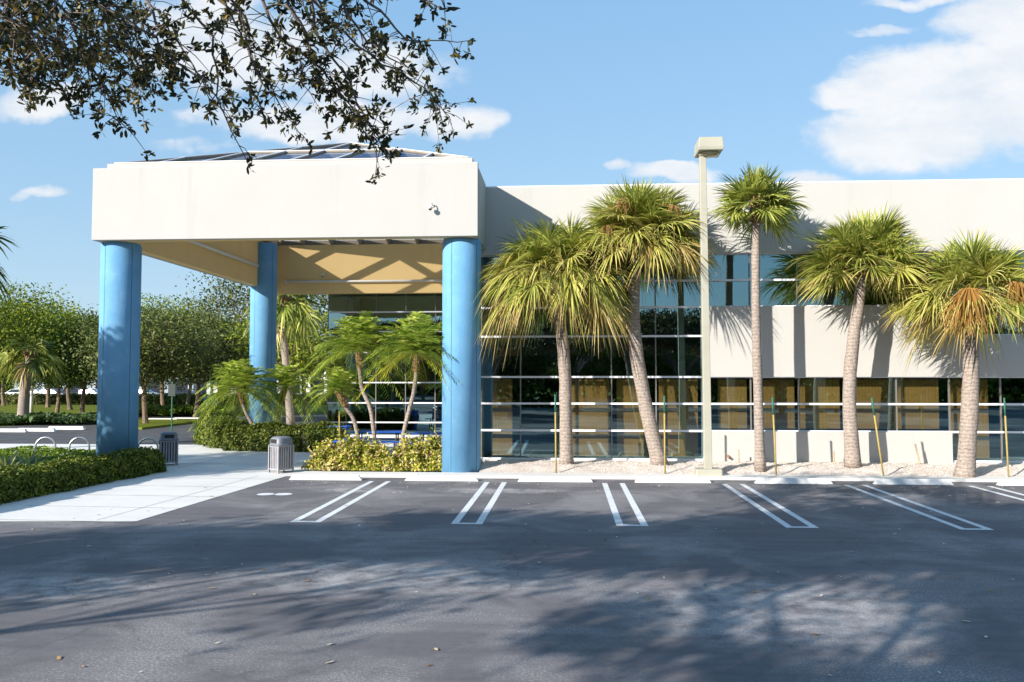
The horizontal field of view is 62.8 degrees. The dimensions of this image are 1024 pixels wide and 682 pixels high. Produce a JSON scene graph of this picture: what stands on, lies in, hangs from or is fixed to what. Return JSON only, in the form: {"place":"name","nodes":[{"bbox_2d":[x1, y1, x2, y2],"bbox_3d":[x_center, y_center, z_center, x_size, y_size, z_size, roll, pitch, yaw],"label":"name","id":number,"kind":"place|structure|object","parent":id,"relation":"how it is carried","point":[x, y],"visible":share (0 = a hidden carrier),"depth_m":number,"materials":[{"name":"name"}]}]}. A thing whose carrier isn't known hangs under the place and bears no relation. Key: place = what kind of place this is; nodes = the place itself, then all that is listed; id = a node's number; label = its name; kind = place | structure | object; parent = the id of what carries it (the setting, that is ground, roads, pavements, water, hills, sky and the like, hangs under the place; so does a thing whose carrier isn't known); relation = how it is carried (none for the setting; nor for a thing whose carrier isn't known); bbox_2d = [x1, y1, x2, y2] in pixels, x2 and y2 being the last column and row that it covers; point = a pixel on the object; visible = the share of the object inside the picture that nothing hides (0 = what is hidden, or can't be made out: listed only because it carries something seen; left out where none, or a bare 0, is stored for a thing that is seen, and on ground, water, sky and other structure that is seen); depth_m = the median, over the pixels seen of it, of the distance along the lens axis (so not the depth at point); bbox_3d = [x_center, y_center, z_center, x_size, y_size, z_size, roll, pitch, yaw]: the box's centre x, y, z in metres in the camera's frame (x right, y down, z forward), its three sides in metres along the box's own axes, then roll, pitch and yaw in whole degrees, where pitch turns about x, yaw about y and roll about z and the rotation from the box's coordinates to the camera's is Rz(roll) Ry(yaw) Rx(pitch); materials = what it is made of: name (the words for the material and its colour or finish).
{"place":"outdoors","nodes":[
{"label":"outdoors","id":0,"kind":"place"},
{"bbox_2d":[14,378,212,393],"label":"office block","id":1,"kind":"structure","parent":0,"point":[157,389],"depth_m":117.36,"materials":[{"name":"white paint"}]},
{"bbox_2d":[0,414,326,444],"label":"road","id":2,"kind":"structure","parent":0,"point":[184,433],"depth_m":39.00,"materials":[{"name":"grey asphalt"}]},
{"bbox_2d":[0,428,28,431],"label":"wheel stop","id":3,"kind":"object","parent":2,"relation":"on","point":[14,430],"visible":1,"depth_m":39.87,"materials":[{"name":"white concrete"}]},
{"bbox_2d":[18,428,56,431],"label":"wheel stop","id":4,"kind":"object","parent":2,"relation":"on","point":[43,429],"visible":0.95,"depth_m":40.37,"materials":[{"name":"white concrete"}]},
{"bbox_2d":[48,426,85,429],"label":"wheel stop","id":5,"kind":"object","parent":2,"relation":"on","point":[69,427],"visible":0.96,"depth_m":41.93,"materials":[{"name":"white concrete"}]},
{"bbox_2d":[138,418,196,429],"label":"grass island","id":6,"kind":"structure","parent":2,"relation":"on","point":[155,423],"depth_m":46.86,"materials":[{"name":"green plant"}]},
{"bbox_2d":[49,306,240,422],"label":"shade tree","id":7,"kind":"object","parent":6,"relation":"on","point":[163,354],"visible":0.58,"depth_m":45.46,"materials":[{"name":"green plant"}]},
{"bbox_2d":[168,383,175,430],"bbox_3d":[-15.467,3.085,38.160,0.340,2.350,0.095,0,-3,4],"label":"sign post","id":8,"kind":"object","parent":2,"relation":"on","point":[171,389],"visible":0.93,"depth_m":38.15,"materials":[{"name":"metal"}]},
{"bbox_2d":[192,409,248,447],"bbox_3d":[-11.777,3.450,33.729,2.080,1.273,7.384,1,-3,-21],"label":"clipped hedge","id":9,"kind":"object","parent":2,"relation":"on","point":[209,433],"visible":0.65,"depth_m":31.22,"materials":[{"name":"green plant"}]},
{"bbox_2d":[0,382,440,521],"bbox_3d":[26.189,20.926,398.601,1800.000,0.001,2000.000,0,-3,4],"label":"lawn","id":10,"kind":"structure","parent":0,"point":[9,408],"depth_m":66.58,"materials":[{"name":"green plant"}]},
{"bbox_2d":[0,359,17,405],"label":"shade tree","id":11,"kind":"object","parent":10,"relation":"on","point":[3,402],"visible":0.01,"depth_m":81.13,"materials":[{"name":"green plant"}]},
{"bbox_2d":[29,379,33,413],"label":"light pole","id":12,"kind":"object","parent":10,"relation":"on","point":[31,400],"visible":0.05,"depth_m":58.53,"materials":[{"name":"white metal"}]},
{"bbox_2d":[0,328,66,423],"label":"cabbage palm","id":13,"kind":"object","parent":10,"relation":"on","point":[25,372],"visible":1,"depth_m":47.57,"materials":[{"name":"green plant"}]},
{"bbox_2d":[0,281,93,381],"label":"shade tree","id":14,"kind":"object","parent":10,"relation":"on","point":[11,327],"visible":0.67,"depth_m":51.72,"materials":[{"name":"green plant"}]},
{"bbox_2d":[0,411,96,425],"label":"ground cover bed","id":15,"kind":"object","parent":10,"relation":"on","point":[50,417],"visible":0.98,"depth_m":46.47,"materials":[{"name":"green plant"}]},
{"bbox_2d":[0,326,96,412],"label":"shade tree","id":16,"kind":"object","parent":10,"relation":"on","point":[57,408],"visible":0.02,"depth_m":58.98,"materials":[{"name":"green plant"}]},
{"bbox_2d":[12,298,97,406],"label":"shade tree","id":17,"kind":"object","parent":10,"relation":"on","point":[48,402],"visible":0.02,"depth_m":76.51,"materials":[{"name":"green plant"}]},
{"bbox_2d":[19,314,97,412],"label":"shade tree","id":18,"kind":"object","parent":10,"relation":"on","point":[74,373],"visible":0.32,"depth_m":54.21,"materials":[{"name":"green plant"}]},
{"bbox_2d":[29,304,95,409],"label":"shade tree","id":19,"kind":"object","parent":10,"relation":"on","point":[69,402],"visible":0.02,"depth_m":70.16,"materials":[{"name":"green plant"}]},
{"bbox_2d":[90,293,233,405],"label":"shade tree","id":20,"kind":"object","parent":10,"relation":"on","point":[162,400],"visible":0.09,"depth_m":67.62,"materials":[{"name":"green plant"}]},
{"bbox_2d":[0,392,326,404],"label":"hedge","id":21,"kind":"object","parent":10,"relation":"on","point":[91,398],"visible":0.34,"depth_m":84.95,"materials":[{"name":"green plant"}]},
{"bbox_2d":[0,341,326,391],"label":"woodland","id":22,"kind":"object","parent":10,"relation":"on","point":[6,388],"depth_m":159.28,"materials":[{"name":"green plant"}]},
{"bbox_2d":[139,403,229,415],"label":"shrub bed","id":23,"kind":"object","parent":10,"relation":"on","point":[160,409],"visible":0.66,"depth_m":57.09,"materials":[{"name":"green plant"}]},
{"bbox_2d":[152,311,249,416],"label":"shade tree","id":24,"kind":"object","parent":10,"relation":"on","point":[236,355],"visible":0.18,"depth_m":55.84,"materials":[{"name":"green plant"}]},
{"bbox_2d":[0,0,476,184],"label":"live oak","id":25,"kind":"object","parent":10,"relation":"on","point":[19,35],"visible":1,"depth_m":8.88,"materials":[{"name":"green plant"}]},
{"bbox_2d":[175,272,305,412],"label":"shade tree","id":26,"kind":"object","parent":10,"relation":"on","point":[229,300],"visible":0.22,"depth_m":63.17,"materials":[{"name":"green plant"}]},
{"bbox_2d":[210,296,327,382],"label":"shade tree","id":27,"kind":"object","parent":10,"relation":"on","point":[299,362],"visible":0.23,"depth_m":52.12,"materials":[{"name":"green plant"}]},
{"bbox_2d":[239,293,327,413],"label":"shade tree","id":28,"kind":"object","parent":10,"relation":"on","point":[323,300],"visible":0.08,"depth_m":60.77,"materials":[{"name":"green plant"}]},
{"bbox_2d":[242,294,327,424],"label":"cabbage palm","id":29,"kind":"object","parent":10,"relation":"on","point":[289,318],"visible":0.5,"depth_m":44.32,"materials":[{"name":"green plant"}]},
{"bbox_2d":[298,471,1023,481],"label":"kerb","id":30,"kind":"structure","parent":10,"relation":"on","point":[723,477],"depth_m":21.32,"materials":[{"name":"concrete"}]},
{"bbox_2d":[327,178,1023,464],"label":"office building","id":31,"kind":"structure","parent":10,"relation":"on","point":[803,349],"depth_m":24.25,"materials":[{"name":"beige paint"}]},
{"bbox_2d":[327,294,346,424],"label":"window","id":32,"kind":"structure","parent":31,"relation":"in","point":[328,294],"depth_m":36.49,"materials":[{"name":"white metal"}]},
{"bbox_2d":[345,294,376,435],"bbox_3d":[-6.539,0.951,36.391,1.308,6.305,0.120,0,-3,4],"label":"window","id":33,"kind":"structure","parent":31,"relation":"in","point":[347,312],"depth_m":36.28,"materials":[{"name":"white metal"}]},
{"bbox_2d":[375,296,405,435],"bbox_3d":[-5.241,0.947,36.306,1.293,6.305,0.120,0,-3,4],"label":"window","id":34,"kind":"structure","parent":31,"relation":"in","point":[376,296],"depth_m":36.24,"materials":[{"name":"white metal"}]},
{"bbox_2d":[405,294,434,435],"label":"window","id":35,"kind":"structure","parent":31,"relation":"in","point":[406,294],"depth_m":36.12,"materials":[{"name":"white metal"}]},
{"bbox_2d":[435,294,441,435],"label":"window","id":36,"kind":"structure","parent":31,"relation":"in","point":[435,294],"depth_m":36.11,"materials":[{"name":"white metal"}]},
{"bbox_2d":[481,256,520,458],"bbox_3d":[-0.345,0.463,24.580,1.213,5.950,0.430,0,-3,4],"label":"window","id":37,"kind":"structure","parent":31,"relation":"in","point":[501,402],"depth_m":24.67,"materials":[{"name":"white metal"}]},
{"bbox_2d":[520,307,559,459],"bbox_3d":[0.910,0.452,24.343,1.325,5.950,0.120,0,-3,4],"label":"window","id":38,"kind":"structure","parent":31,"relation":"in","point":[546,336],"depth_m":24.26,"materials":[{"name":"white metal"}]},
{"bbox_2d":[566,306,611,459],"bbox_3d":[2.229,0.455,24.411,1.297,5.950,0.430,0,-3,4],"label":"window","id":39,"kind":"structure","parent":31,"relation":"in","point":[591,430],"depth_m":24.50,"materials":[{"name":"clear glass"}]},
{"bbox_2d":[611,255,655,459],"bbox_3d":[3.509,0.451,24.328,1.270,5.950,0.430,0,-3,4],"label":"window","id":40,"kind":"structure","parent":31,"relation":"in","point":[630,432],"depth_m":24.42,"materials":[{"name":"white metal"}]},
{"bbox_2d":[655,260,702,460],"bbox_3d":[4.844,0.447,24.240,1.405,5.950,0.430,0,-3,4],"label":"window","id":41,"kind":"structure","parent":31,"relation":"in","point":[681,395],"depth_m":24.33,"materials":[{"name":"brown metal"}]},
{"bbox_2d":[709,253,749,305],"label":"window","id":42,"kind":"structure","parent":31,"relation":"in","point":[713,280],"depth_m":24.07,"materials":[{"name":"white metal"}]},
{"bbox_2d":[711,377,751,430],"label":"window","id":43,"kind":"structure","parent":31,"relation":"in","point":[732,403],"depth_m":24.26,"materials":[{"name":"clear glass"}]},
{"bbox_2d":[749,253,797,305],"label":"window","id":44,"kind":"structure","parent":31,"relation":"in","point":[749,253],"depth_m":23.97,"materials":[{"name":"white metal"}]},
{"bbox_2d":[751,377,799,430],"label":"window","id":45,"kind":"structure","parent":31,"relation":"in","point":[781,390],"depth_m":24.17,"materials":[{"name":"clear glass"}]},
{"bbox_2d":[797,377,842,431],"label":"window","id":46,"kind":"structure","parent":31,"relation":"in","point":[819,399],"depth_m":24.10,"materials":[{"name":"clear glass"}]},
{"bbox_2d":[797,253,845,305],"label":"window","id":47,"kind":"structure","parent":31,"relation":"in","point":[797,253],"depth_m":23.87,"materials":[{"name":"white metal"}]},
{"bbox_2d":[856,377,897,431],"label":"window","id":48,"kind":"structure","parent":31,"relation":"in","point":[866,389],"depth_m":24.00,"materials":[{"name":"clear glass"}]},
{"bbox_2d":[893,377,950,431],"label":"window","id":49,"kind":"structure","parent":31,"relation":"in","point":[918,403],"depth_m":23.92,"materials":[{"name":"clear glass"}]},
{"bbox_2d":[949,377,1002,461],"bbox_3d":[12.971,2.190,23.626,1.390,2.411,0.430,0,-3,4],"label":"window","id":50,"kind":"structure","parent":31,"relation":"in","point":[955,385],"depth_m":23.79,"materials":[{"name":"clear glass"}]},
{"bbox_2d":[1000,377,1023,462],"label":"window","id":51,"kind":"structure","parent":31,"relation":"in","point":[1005,461],"depth_m":23.37,"materials":[{"name":"clear glass"}]},
{"bbox_2d":[694,137,723,475],"bbox_3d":[5.086,-0.846,21.776,0.754,8.792,0.840,0,-3,4],"label":"lamp pole","id":52,"kind":"object","parent":10,"relation":"on","point":[708,147],"visible":0.92,"depth_m":21.66,"materials":[{"name":"beige paint"}]},
{"bbox_2d":[0,440,441,521],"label":"sidewalk","id":53,"kind":"structure","parent":0,"point":[194,472],"depth_m":19.23,"materials":[{"name":"concrete"}]},
{"bbox_2d":[0,226,18,315],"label":"cabbage palm","id":54,"kind":"object","parent":53,"relation":"on","point":[1,270],"visible":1,"depth_m":29.11,"materials":[{"name":"green plant"}]},
{"bbox_2d":[158,431,178,464],"bbox_3d":[-10.060,3.140,24.586,0.550,0.970,0.550,1,-3,-26],"label":"litter bin","id":55,"kind":"object","parent":53,"relation":"on","point":[168,444],"visible":0.88,"depth_m":24.41,"materials":[{"name":"grey metal"}]},
{"bbox_2d":[268,436,293,473],"bbox_3d":[-6.224,3.050,22.631,0.550,0.970,0.550,-2,-4,42],"label":"litter bin","id":56,"kind":"object","parent":53,"relation":"on","point":[281,454],"visible":1,"depth_m":22.49,"materials":[{"name":"grey metal"}]},
{"bbox_2d":[221,420,348,451],"bbox_3d":[-7.935,3.328,29.584,4.698,1.140,1.699,0,-3,4],"label":"clipped hedge","id":57,"kind":"object","parent":53,"relation":"on","point":[256,436],"visible":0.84,"depth_m":29.20,"materials":[{"name":"green plant"}]},
{"bbox_2d":[242,364,329,423],"bbox_3d":[-8.393,2.202,31.082,3.093,2.696,2.973,-1,-3,27],"label":"date palm","id":58,"kind":"object","parent":53,"relation":"on","point":[285,376],"visible":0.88,"depth_m":30.88,"materials":[{"name":"green plant"}]},
{"bbox_2d":[92,142,485,472],"bbox_3d":[-5.743,-1.578,29.154,10.623,10.834,13.577,0,-3,4],"label":"entrance canopy","id":59,"kind":"object","parent":53,"relation":"on","point":[279,216],"visible":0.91,"depth_m":22.69,"materials":[{"name":"paint"}]},
{"bbox_2d":[189,241,258,266],"bbox_3d":[-10.493,-3.218,29.028,0.141,0.122,9.120,0,-3,4],"label":"strip light","id":60,"kind":"object","parent":59,"relation":"attached to","point":[222,253],"visible":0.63,"depth_m":30.13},
{"bbox_2d":[284,279,441,282],"bbox_3d":[-5.221,-2.537,35.482,8.953,0.122,0.141,0,-3,4],"label":"strip light","id":61,"kind":"object","parent":59,"relation":"attached to","point":[349,281],"visible":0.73,"depth_m":35.52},
{"bbox_2d":[301,435,348,470],"bbox_3d":[-4.988,2.980,22.983,1.270,1.108,1.307,2,-3,-39],"label":"croton shrub","id":62,"kind":"object","parent":53,"relation":"on","point":[325,458],"visible":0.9,"depth_m":22.77,"materials":[{"name":"yellow plant"}]},
{"bbox_2d":[335,428,373,470],"bbox_3d":[-4.421,2.966,23.135,1.569,1.146,1.371,0,-3,4],"label":"croton shrub","id":63,"kind":"object","parent":53,"relation":"on","point":[352,447],"visible":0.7,"depth_m":22.79,"materials":[{"name":"yellow plant"}]},
{"bbox_2d":[351,438,391,470],"bbox_3d":[-3.728,3.082,22.875,1.018,0.891,0.862,-1,-3,24],"label":"croton shrub","id":64,"kind":"object","parent":53,"relation":"on","point":[371,458],"visible":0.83,"depth_m":22.68,"materials":[{"name":"yellow plant"}]},
{"bbox_2d":[350,430,406,450],"bbox_3d":[-4.512,3.428,28.429,1.800,0.750,1.720,0,-3,0],"label":"picnic table","id":65,"kind":"object","parent":53,"relation":"on","point":[396,439],"visible":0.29,"depth_m":28.21,"materials":[{"name":"blue metal"}]},
{"bbox_2d":[380,451,401,471],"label":"croton shrub","id":66,"kind":"object","parent":53,"relation":"on","point":[389,462],"visible":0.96,"depth_m":22.50,"materials":[{"name":"yellow plant"}]},
{"bbox_2d":[390,431,435,471],"bbox_3d":[-2.659,2.977,22.911,1.426,1.103,1.224,0,-3,4],"label":"croton shrub","id":67,"kind":"object","parent":53,"relation":"on","point":[407,452],"visible":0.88,"depth_m":22.59,"materials":[{"name":"yellow plant"}]},
{"bbox_2d":[414,427,441,470],"bbox_3d":[-2.164,2.941,22.882,1.220,1.168,0.975,0,-3,4],"label":"croton shrub","id":68,"kind":"object","parent":53,"relation":"on","point":[432,450],"visible":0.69,"depth_m":22.63,"materials":[{"name":"yellow plant"}]},
{"label":"planting bed","id":69,"kind":"structure","parent":53,"relation":"on","visible":0},
{"bbox_2d":[0,452,30,467],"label":"agave plant","id":70,"kind":"object","parent":69,"relation":"on","point":[3,461],"visible":0.23,"depth_m":20.37,"materials":[{"name":"green plant"}]},
{"bbox_2d":[6,448,47,465],"bbox_3d":[-12.144,3.071,21.218,1.162,0.793,1.317,0,-3,4],"label":"agave plant","id":71,"kind":"object","parent":69,"relation":"on","point":[32,460],"visible":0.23,"depth_m":21.08,"materials":[{"name":"green plant"}]},
{"bbox_2d":[0,446,166,504],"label":"clipped hedge","id":72,"kind":"object","parent":69,"relation":"on","point":[67,473],"visible":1,"depth_m":19.19,"materials":[{"name":"green plant"}]},
{"bbox_2d":[0,444,166,464],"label":"ground cover","id":73,"kind":"object","parent":69,"relation":"on","point":[41,450],"visible":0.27,"depth_m":25.72,"materials":[{"name":"green plant"}]},
{"bbox_2d":[303,366,373,437],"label":"date palm","id":74,"kind":"object","parent":69,"relation":"in","point":[338,382],"visible":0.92,"depth_m":24.81,"materials":[{"name":"green plant"}]},
{"bbox_2d":[356,311,460,455],"bbox_3d":[-2.631,1.356,23.140,3.276,4.354,3.131,0,-3,4],"label":"date palm","id":75,"kind":"object","parent":69,"relation":"in","point":[416,333],"visible":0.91,"depth_m":22.86,"materials":[{"name":"green plant"}]},
{"bbox_2d":[189,359,290,437],"bbox_3d":[-9.788,2.080,30.143,3.665,2.882,3.458,0,-3,4],"label":"date palm","id":76,"kind":"object","parent":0,"point":[240,376],"visible":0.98,"depth_m":29.84,"materials":[{"name":"green plant"}]},
{"bbox_2d":[207,358,326,394],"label":"white building","id":77,"kind":"structure","parent":0,"point":[319,382],"depth_m":117.79,"materials":[{"name":"white paint"}]},
{"bbox_2d":[299,311,415,443],"bbox_3d":[-4.337,1.353,23.673,3.172,4.389,3.069,2,-3,-40],"label":"date palm","id":78,"kind":"object","parent":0,"point":[360,335],"visible":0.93,"depth_m":23.44,"materials":[{"name":"green plant"}]},
{"bbox_2d":[0,476,1023,681],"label":"parking lot","id":79,"kind":"structure","parent":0,"point":[887,606],"depth_m":10.09,"materials":[{"name":"grey asphalt"}]},
{"bbox_2d":[289,474,362,479],"bbox_3d":[-4.644,3.392,20.955,1.835,0.146,0.157,0,-3,3],"label":"wheel stop","id":80,"kind":"object","parent":79,"relation":"on","point":[323,477],"visible":1,"depth_m":20.90,"materials":[{"name":"white concrete"}]},
{"bbox_2d":[290,481,390,521],"bbox_3d":[-3.436,3.311,17.671,0.546,0.001,5.956,0,-3,4],"label":"parking line","id":81,"kind":"object","parent":79,"relation":"on","point":[335,500],"visible":1,"depth_m":16.92,"materials":[{"name":"white paint"}]},
{"bbox_2d":[405,474,478,480],"bbox_3d":[-1.737,3.384,20.785,1.835,0.146,0.157,0,-3,4],"label":"wheel stop","id":82,"kind":"object","parent":79,"relation":"on","point":[417,477],"visible":1,"depth_m":20.73,"materials":[{"name":"white concrete"}]},
{"bbox_2d":[451,482,506,523],"bbox_3d":[-0.592,3.302,17.485,0.546,0.001,5.956,0,-3,4],"label":"parking line","id":83,"kind":"object","parent":79,"relation":"on","point":[480,520],"visible":1,"depth_m":16.65,"materials":[{"name":"white paint"}]},
{"bbox_2d":[21,481,1012,675],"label":"fallen leaves","id":84,"kind":"object","parent":79,"relation":"on","point":[58,657],"visible":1,"depth_m":12.01,"materials":[{"name":"brown plant"}]},
{"bbox_2d":[518,475,592,481],"bbox_3d":[1.060,3.375,20.581,1.835,0.146,0.157,0,-3,4],"label":"wheel stop","id":85,"kind":"object","parent":79,"relation":"on","point":[530,478],"visible":1,"depth_m":20.53,"materials":[{"name":"white concrete"}]},
{"bbox_2d":[602,483,647,525],"bbox_3d":[2.252,3.293,17.298,0.546,0.001,5.956,0,-3,4],"label":"parking line","id":86,"kind":"object","parent":79,"relation":"on","point":[637,512],"visible":1,"depth_m":16.39,"materials":[{"name":"white paint"}]},
{"bbox_2d":[635,476,710,482],"bbox_3d":[3.910,3.367,20.415,1.835,0.146,0.157,0,-3,3],"label":"wheel stop","id":87,"kind":"object","parent":79,"relation":"on","point":[647,479],"visible":1,"depth_m":20.35,"materials":[{"name":"white concrete"}]},
{"bbox_2d":[722,484,818,527],"bbox_3d":[5.096,3.285,17.112,0.546,0.001,5.956,0,-3,4],"label":"parking line","id":88,"kind":"object","parent":79,"relation":"on","point":[779,520],"visible":1,"depth_m":16.14,"materials":[{"name":"white paint"}]},
{"bbox_2d":[754,477,832,483],"bbox_3d":[6.775,3.358,20.207,1.835,0.146,0.157,0,-3,4],"label":"wheel stop","id":89,"kind":"object","parent":79,"relation":"on","point":[767,480],"visible":1,"depth_m":20.15,"materials":[{"name":"white concrete"}]},
{"bbox_2d":[873,478,953,484],"bbox_3d":[9.576,3.350,20.043,1.835,0.146,0.157,0,-3,3],"label":"wheel stop","id":90,"kind":"object","parent":79,"relation":"on","point":[887,481],"visible":1,"depth_m":19.98,"materials":[{"name":"white concrete"}]},
{"bbox_2d":[845,485,992,529],"bbox_3d":[7.940,3.276,16.926,0.546,0.001,5.956,0,-3,4],"label":"parking line","id":91,"kind":"object","parent":79,"relation":"on","point":[938,519],"visible":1,"depth_m":16.01,"materials":[{"name":"white paint"}]},
{"bbox_2d":[970,486,1023,500],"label":"parking line","id":92,"kind":"object","parent":79,"relation":"on","point":[1001,493],"visible":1,"depth_m":18.57,"materials":[{"name":"white paint"}]},
{"bbox_2d":[996,479,1023,485],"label":"wheel stop","id":93,"kind":"object","parent":79,"relation":"on","point":[1006,482],"visible":1,"depth_m":19.82,"materials":[{"name":"white concrete"}]},
{"bbox_2d":[0,0,1023,339],"label":"sky","id":94,"kind":"structure","parent":0,"point":[565,92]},
{"bbox_2d":[479,459,1023,476],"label":"gravel bed","id":95,"kind":"object","parent":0,"point":[792,469],"visible":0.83,"depth_m":22.28,"materials":[{"name":"beige gravel"}]},
{"bbox_2d":[554,394,556,472],"bbox_3d":[1.146,2.463,22.032,0.066,2.116,0.047,0,-3,4],"label":"plant stake","id":96,"kind":"object","parent":95,"relation":"on","point":[555,435],"visible":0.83,"depth_m":22.01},
{"bbox_2d":[473,211,643,463],"bbox_3d":[1.274,-0.093,23.304,4.980,6.974,5.091,0,-3,4],"label":"cabbage palm","id":97,"kind":"object","parent":95,"relation":"on","point":[530,269],"visible":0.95,"depth_m":22.33,"materials":[{"name":"green plant"}]},
{"bbox_2d":[559,175,726,464],"bbox_3d":[3.587,-0.583,22.988,4.783,8.050,4.402,2,-3,-31],"label":"cabbage palm","id":98,"kind":"object","parent":95,"relation":"on","point":[653,215],"visible":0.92,"depth_m":22.47,"materials":[{"name":"green plant"}]},
{"bbox_2d":[663,396,665,473],"bbox_3d":[3.974,2.469,21.846,0.044,2.086,0.044,1,-3,-19],"label":"plant stake","id":99,"kind":"object","parent":95,"relation":"on","point":[664,438],"visible":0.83,"depth_m":21.82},
{"bbox_2d":[707,162,810,471],"bbox_3d":[6.497,-0.692,22.277,2.727,8.277,2.771,0,-3,4],"label":"cabbage palm","id":100,"kind":"object","parent":95,"relation":"on","point":[758,189],"visible":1,"depth_m":22.09,"materials":[{"name":"green plant"}]},
{"bbox_2d":[772,397,776,474],"bbox_3d":[6.712,2.467,21.466,0.114,2.066,0.047,0,-3,4],"label":"plant stake","id":101,"kind":"object","parent":95,"relation":"on","point":[774,436],"visible":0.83,"depth_m":21.45,"materials":[{"name":"yellow wood"}]},
{"bbox_2d":[783,203,939,467],"bbox_3d":[9.537,-0.217,22.439,4.077,7.178,4.113,-2,-3,33],"label":"cabbage palm","id":102,"kind":"object","parent":95,"relation":"on","point":[868,246],"visible":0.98,"depth_m":22.12,"materials":[{"name":"green plant"}]},
{"bbox_2d":[871,398,883,475],"bbox_3d":[9.283,2.465,21.297,0.308,2.057,0.047,0,-3,4],"label":"plant stake","id":103,"kind":"object","parent":95,"relation":"on","point":[877,436],"visible":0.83,"depth_m":21.28,"materials":[{"name":"wood"}]},
{"bbox_2d":[878,226,1023,477],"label":"cabbage palm","id":104,"kind":"object","parent":95,"relation":"on","point":[970,270],"visible":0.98,"depth_m":20.79,"materials":[{"name":"green plant"}]},
{"bbox_2d":[1003,398,1009,476],"bbox_3d":[12.399,2.451,21.043,0.104,2.058,0.047,0,-3,4],"label":"plant stake","id":105,"kind":"object","parent":95,"relation":"on","point":[1004,403],"visible":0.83,"depth_m":21.03,"materials":[{"name":"wood"}]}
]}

